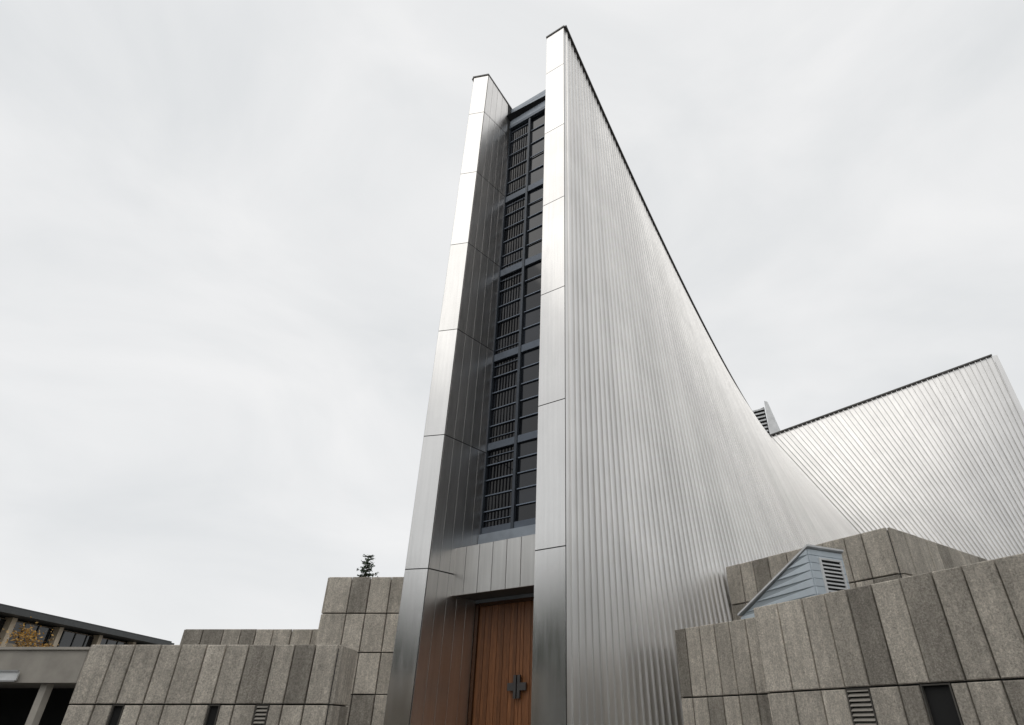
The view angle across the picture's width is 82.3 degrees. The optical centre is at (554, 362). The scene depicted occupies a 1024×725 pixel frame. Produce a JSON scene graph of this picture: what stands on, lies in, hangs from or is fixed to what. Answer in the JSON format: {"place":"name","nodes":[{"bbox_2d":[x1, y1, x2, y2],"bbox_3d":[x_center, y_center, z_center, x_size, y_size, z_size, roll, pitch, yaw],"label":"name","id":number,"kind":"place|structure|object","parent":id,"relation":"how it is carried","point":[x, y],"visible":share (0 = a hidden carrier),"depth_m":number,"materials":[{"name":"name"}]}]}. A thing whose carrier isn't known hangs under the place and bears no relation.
{"place":"outdoors","nodes":[
{"label":"outdoors","id":0,"kind":"place"},
{"bbox_2d":[0,618,137,646],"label":"walls","id":1,"kind":"structure","parent":0,"point":[9,624],"depth_m":44.71,"materials":[{"name":"grey concrete"}]},
{"bbox_2d":[0,619,127,646],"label":"windows","id":2,"kind":"structure","parent":1,"relation":"attached to","point":[68,638],"depth_m":45.99,"materials":[{"name":"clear glass"}]},
{"bbox_2d":[0,603,174,646],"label":"roof","id":3,"kind":"structure","parent":1,"relation":"on","point":[40,618],"depth_m":46.13,"materials":[{"name":"grey metal"}]},
{"bbox_2d":[0,0,1023,644],"label":"sky","id":4,"kind":"structure","parent":0,"point":[226,226],"materials":[{"name":"white"}]},
{"label":"ground","id":5,"kind":"structure","parent":0,"visible":0},
{"bbox_2d":[0,616,58,646],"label":"autumn tree","id":6,"kind":"object","parent":5,"relation":"on","point":[29,636],"visible":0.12,"depth_m":39.00,"materials":[{"name":"orange plant"}]},
{"bbox_2d":[0,647,89,724],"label":"covered walkway","id":7,"kind":"structure","parent":5,"relation":"on","point":[37,685],"depth_m":26.95,"materials":[{"name":"concrete"}]},
{"bbox_2d":[71,648,345,724],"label":"joint","id":8,"kind":"object","parent":5,"relation":"on","point":[328,704],"visible":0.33,"depth_m":15.54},
{"bbox_2d":[61,645,357,724],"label":"stone slabs","id":9,"kind":"structure","parent":5,"relation":"on","point":[174,674],"depth_m":15.74,"materials":[{"name":"grey stone"}]},
{"bbox_2d":[106,705,269,724],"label":"vents","id":10,"kind":"object","parent":9,"relation":"on","point":[259,718],"visible":1,"depth_m":15.38,"materials":[{"name":"metal"}]},
{"bbox_2d":[180,629,317,647],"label":"stone slabs","id":11,"kind":"structure","parent":5,"relation":"on","point":[244,637],"depth_m":24.52,"materials":[{"name":"grey stone"}]},
{"bbox_2d":[315,577,403,724],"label":"stone slabs","id":12,"kind":"structure","parent":5,"relation":"on","point":[332,627],"depth_m":22.82,"materials":[{"name":"grey stone"}]},
{"bbox_2d":[323,580,398,723],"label":"joint","id":13,"kind":"object","parent":5,"relation":"on","point":[381,652],"visible":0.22,"depth_m":22.66,"materials":[{"name":"grey concrete"}]},
{"bbox_2d":[357,554,377,577],"bbox_3d":[-10.711,15.593,31.645,5.304,10.172,5.020,0,-32,0],"label":"conifer tree","id":14,"kind":"object","parent":5,"relation":"on","point":[367,567],"visible":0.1,"depth_m":33.75,"materials":[{"name":"green plant"}]},
{"bbox_2d":[383,25,1023,724],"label":"cathedral","id":15,"kind":"structure","parent":5,"relation":"on","point":[615,479],"depth_m":27.18,"materials":[{"name":"silver metal"}]},
{"bbox_2d":[467,597,533,724],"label":"door","id":16,"kind":"structure","parent":15,"relation":"in","point":[503,630],"depth_m":22.12,"materials":[{"name":"brown wood"}]},
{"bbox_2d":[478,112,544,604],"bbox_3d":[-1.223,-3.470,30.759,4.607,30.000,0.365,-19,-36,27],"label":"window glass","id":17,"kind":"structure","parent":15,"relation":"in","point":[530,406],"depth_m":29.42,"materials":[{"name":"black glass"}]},
{"bbox_2d":[480,106,544,534],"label":"window frames","id":18,"kind":"structure","parent":15,"relation":"in","point":[521,348],"depth_m":29.48,"materials":[{"name":"grey metal"}]},
{"bbox_2d":[683,693,769,697],"bbox_3d":[6.720,10.435,17.711,4.352,4.200,3.386,16,-35,-24],"label":"joint","id":19,"kind":"object","parent":5,"relation":"on","point":[727,695],"visible":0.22,"depth_m":16.98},
{"bbox_2d":[675,617,772,724],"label":"stone slabs","id":20,"kind":"structure","parent":19,"relation":"attached to","point":[720,659],"depth_m":17.22,"materials":[{"name":"grey stone"}]},
{"bbox_2d":[733,530,901,605],"bbox_3d":[13.625,11.691,22.330,12.237,6.950,6.708,21,-38,-30],"label":"joint","id":21,"kind":"object","parent":5,"relation":"on","point":[873,578],"visible":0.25,"depth_m":18.57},
{"bbox_2d":[726,527,986,620],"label":"stone slabs","id":22,"kind":"structure","parent":5,"relation":"on","point":[866,556],"depth_m":19.45,"materials":[{"name":"grey stone"}]},
{"bbox_2d":[770,678,1023,711],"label":"joint","id":23,"kind":"object","parent":5,"relation":"on","point":[967,681],"visible":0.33,"depth_m":11.90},
{"bbox_2d":[738,544,849,618],"bbox_3d":[6.802,6.657,16.797,1.414,1.850,3.524,11,-34,-17],"label":"roof vent hut","id":24,"kind":"object","parent":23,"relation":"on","point":[807,570],"visible":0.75,"depth_m":15.82,"materials":[{"name":"grey"}]},
{"bbox_2d":[754,553,1023,724],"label":"stone slabs","id":25,"kind":"structure","parent":23,"relation":"attached to","point":[962,623],"depth_m":12.03,"materials":[{"name":"grey stone"}]},
{"bbox_2d":[845,683,963,724],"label":"vents","id":26,"kind":"object","parent":23,"relation":"attached to","point":[941,704],"visible":1,"depth_m":11.44,"materials":[{"name":"metal"}]}
]}

